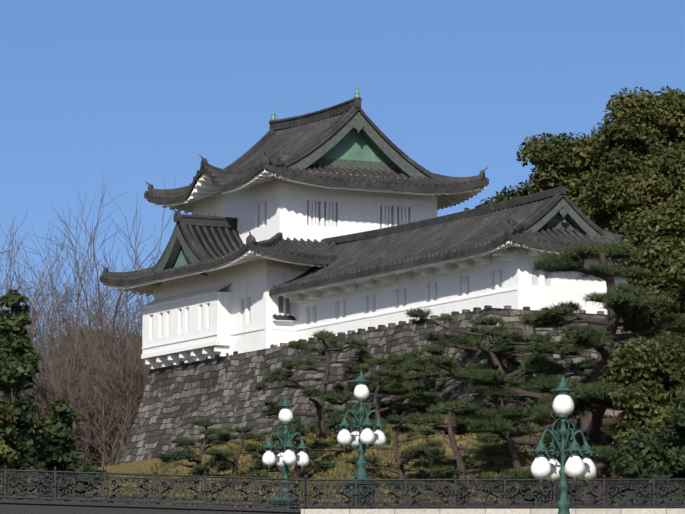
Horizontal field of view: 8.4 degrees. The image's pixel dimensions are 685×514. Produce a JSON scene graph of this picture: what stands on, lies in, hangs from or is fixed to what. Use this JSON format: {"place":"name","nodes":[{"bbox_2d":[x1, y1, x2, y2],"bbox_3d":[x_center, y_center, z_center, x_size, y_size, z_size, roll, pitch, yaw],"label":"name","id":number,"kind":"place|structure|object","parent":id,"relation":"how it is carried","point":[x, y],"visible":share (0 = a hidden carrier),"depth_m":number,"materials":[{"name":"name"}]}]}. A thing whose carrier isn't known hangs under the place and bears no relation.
{"place":"outdoors","nodes":[
{"label":"outdoors","id":0,"kind":"place"},
{"bbox_2d":[26,420,625,508],"bbox_3d":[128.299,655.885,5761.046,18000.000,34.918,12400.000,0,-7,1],"label":"terrain","id":1,"kind":"structure","parent":0,"point":[136,466],"depth_m":203.78,"materials":[{"name":"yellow plant"}]},
{"bbox_2d":[0,396,23,499],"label":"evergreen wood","id":2,"kind":"object","parent":1,"relation":"on","point":[6,453],"visible":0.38,"depth_m":200.69,"materials":[{"name":"green plant"}]},
{"bbox_2d":[0,288,41,434],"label":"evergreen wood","id":3,"kind":"object","parent":1,"relation":"on","point":[16,343],"visible":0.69,"depth_m":246.91,"materials":[{"name":"green plant"}]},
{"bbox_2d":[0,358,48,499],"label":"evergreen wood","id":4,"kind":"object","parent":1,"relation":"on","point":[15,375],"visible":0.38,"depth_m":214.37,"materials":[{"name":"green plant"}]},
{"bbox_2d":[17,397,109,501],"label":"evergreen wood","id":5,"kind":"object","parent":1,"relation":"on","point":[54,445],"visible":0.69,"depth_m":219.93,"materials":[{"name":"green plant"}]},
{"bbox_2d":[33,327,104,416],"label":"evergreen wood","id":6,"kind":"object","parent":1,"relation":"on","point":[77,346],"depth_m":331.11,"materials":[{"name":"plant"}]},
{"bbox_2d":[153,418,238,479],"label":"low pine wood","id":7,"kind":"object","parent":1,"relation":"on","point":[186,454],"visible":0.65,"depth_m":216.18,"materials":[{"name":"green plant"}]},
{"bbox_2d":[189,424,274,487],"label":"low pine wood","id":8,"kind":"object","parent":1,"relation":"on","point":[221,455],"visible":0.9,"depth_m":210.12,"materials":[{"name":"green plant"}]},
{"bbox_2d":[250,428,297,461],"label":"low pine wood","id":9,"kind":"object","parent":1,"relation":"on","point":[259,435],"visible":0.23,"depth_m":212.15,"materials":[{"name":"green plant"}]},
{"bbox_2d":[251,415,335,482],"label":"low pine wood","id":10,"kind":"object","parent":1,"relation":"on","point":[316,445],"visible":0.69,"depth_m":204.84,"materials":[{"name":"green plant"}]},
{"bbox_2d":[0,174,591,487],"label":"bare trees","id":11,"kind":"object","parent":1,"relation":"on","point":[104,399],"visible":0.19,"depth_m":259.54,"materials":[{"name":"brown plant"}]},
{"bbox_2d":[253,328,390,438],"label":"pine tree","id":12,"kind":"object","parent":1,"relation":"on","point":[364,360],"visible":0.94,"depth_m":213.36,"materials":[{"name":"green plant"}]},
{"bbox_2d":[306,408,398,455],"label":"low pine wood","id":13,"kind":"object","parent":1,"relation":"on","point":[331,424],"visible":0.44,"depth_m":206.02,"materials":[{"name":"green plant"}]},
{"bbox_2d":[88,414,627,508],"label":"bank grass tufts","id":14,"kind":"object","parent":1,"relation":"on","point":[164,467],"visible":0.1,"depth_m":205.45,"materials":[{"name":"plant"}]},
{"bbox_2d":[115,305,642,464],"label":"rampart wall","id":15,"kind":"structure","parent":1,"relation":"on","point":[176,400],"depth_m":227.04,"materials":[{"name":"stone"}]},
{"bbox_2d":[99,84,630,368],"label":"japanese castle","id":16,"kind":"structure","parent":15,"relation":"on","point":[303,226],"depth_m":231.44,"materials":[{"name":"paint"}]},
{"bbox_2d":[319,368,438,421],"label":"pine tree","id":17,"kind":"object","parent":1,"relation":"on","point":[398,388],"visible":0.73,"depth_m":209.16,"materials":[{"name":"green plant"}]},
{"bbox_2d":[343,353,438,417],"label":"pine tree","id":18,"kind":"object","parent":1,"relation":"on","point":[372,379],"visible":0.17,"depth_m":214.12,"materials":[{"name":"green plant"}]},
{"bbox_2d":[340,342,446,413],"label":"pine tree","id":19,"kind":"object","parent":1,"relation":"on","point":[434,350],"visible":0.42,"depth_m":212.13,"materials":[{"name":"green plant"}]},
{"bbox_2d":[343,413,449,481],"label":"low pine wood","id":20,"kind":"object","parent":1,"relation":"on","point":[402,429],"visible":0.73,"depth_m":200.07,"materials":[{"name":"green plant"}]},
{"bbox_2d":[395,334,521,392],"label":"pine tree","id":21,"kind":"object","parent":1,"relation":"on","point":[429,386],"visible":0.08,"depth_m":211.20,"materials":[{"name":"green plant"}]},
{"bbox_2d":[381,401,541,508],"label":"low pine wood","id":22,"kind":"object","parent":1,"relation":"on","point":[459,472],"visible":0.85,"depth_m":195.89,"materials":[{"name":"green plant"}]},
{"bbox_2d":[301,508,684,513],"bbox_3d":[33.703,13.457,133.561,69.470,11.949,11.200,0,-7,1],"label":"stone curb","id":23,"kind":"structure","parent":1,"relation":"on","point":[493,511],"depth_m":129.36,"materials":[{"name":"beige stone"}]},
{"bbox_2d":[0,465,684,513],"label":"metal railing","id":24,"kind":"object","parent":23,"relation":"on","point":[83,504],"depth_m":130.02,"materials":[{"name":"black metal"}]},
{"bbox_2d":[260,395,310,508],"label":"bridge lamp","id":25,"kind":"object","parent":24,"relation":"on","point":[285,459],"visible":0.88,"depth_m":139.49,"materials":[{"name":"green metal"}]},
{"bbox_2d":[528,375,598,513],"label":"gate lamp","id":26,"kind":"object","parent":24,"relation":"on","point":[574,467],"visible":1,"depth_m":104.67,"materials":[{"name":"green metal"}]},
{"bbox_2d":[335,370,387,508],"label":"street lamp","id":27,"kind":"object","parent":23,"relation":"on","point":[362,436],"visible":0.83,"depth_m":131.01,"materials":[{"name":"green metal"}]},
{"bbox_2d":[464,185,522,210],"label":"tree","id":28,"kind":"object","parent":1,"relation":"on","point":[507,195],"depth_m":258.95,"materials":[{"name":"green plant"}]},
{"bbox_2d":[401,306,595,407],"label":"pine tree","id":29,"kind":"object","parent":1,"relation":"on","point":[472,340],"visible":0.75,"depth_m":206.18,"materials":[{"name":"green plant"}]},
{"bbox_2d":[475,168,550,207],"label":"tree","id":30,"kind":"object","parent":1,"relation":"on","point":[523,191],"depth_m":256.38,"materials":[{"name":"green plant"}]},
{"bbox_2d":[460,403,580,508],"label":"low pine wood","id":31,"kind":"object","parent":1,"relation":"on","point":[505,430],"visible":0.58,"depth_m":189.80,"materials":[{"name":"green plant"}]},
{"bbox_2d":[459,333,583,407],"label":"pine tree","id":32,"kind":"object","parent":1,"relation":"on","point":[514,349],"visible":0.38,"depth_m":207.02,"materials":[{"name":"green plant"}]},
{"bbox_2d":[479,352,616,458],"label":"pine tree","id":33,"kind":"object","parent":1,"relation":"on","point":[537,358],"visible":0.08,"depth_m":200.66,"materials":[{"name":"green plant"}]},
{"bbox_2d":[425,240,684,505],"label":"big pine wood","id":34,"kind":"object","parent":1,"relation":"on","point":[624,298],"visible":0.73,"depth_m":196.51,"materials":[{"name":"green plant"}]},
{"bbox_2d":[497,374,625,508],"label":"pine tree","id":35,"kind":"object","parent":1,"relation":"on","point":[545,409],"visible":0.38,"depth_m":189.14,"materials":[{"name":"green plant"}]},
{"bbox_2d":[532,130,630,268],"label":"tree","id":36,"kind":"object","parent":1,"relation":"on","point":[592,133],"depth_m":252.05,"materials":[{"name":"green plant"}]},
{"bbox_2d":[516,86,684,267],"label":"tree","id":37,"kind":"object","parent":1,"relation":"on","point":[607,193],"visible":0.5,"depth_m":246.20,"materials":[{"name":"green plant"}]},
{"bbox_2d":[568,334,684,490],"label":"pine tree","id":38,"kind":"object","parent":1,"relation":"on","point":[594,394],"visible":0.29,"depth_m":186.22,"materials":[{"name":"green plant"}]},
{"bbox_2d":[589,87,684,213],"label":"tree","id":39,"kind":"object","parent":1,"relation":"on","point":[624,128],"visible":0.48,"depth_m":244.86,"materials":[{"name":"green plant"}]},
{"bbox_2d":[598,306,684,468],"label":"tree","id":40,"kind":"object","parent":1,"relation":"on","point":[631,367],"visible":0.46,"depth_m":183.60,"materials":[{"name":"green plant"}]},
{"bbox_2d":[606,187,684,345],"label":"tree","id":41,"kind":"object","parent":1,"relation":"on","point":[658,237],"visible":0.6,"depth_m":203.38,"materials":[{"name":"green plant"}]},
{"bbox_2d":[607,389,684,508],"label":"tree wood","id":42,"kind":"object","parent":1,"relation":"on","point":[639,456],"visible":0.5,"depth_m":169.45,"materials":[{"name":"green plant"}]},
{"bbox_2d":[0,0,684,385],"label":"sky","id":43,"kind":"structure","parent":0,"point":[131,93],"materials":[{"name":"blue"}]}
]}

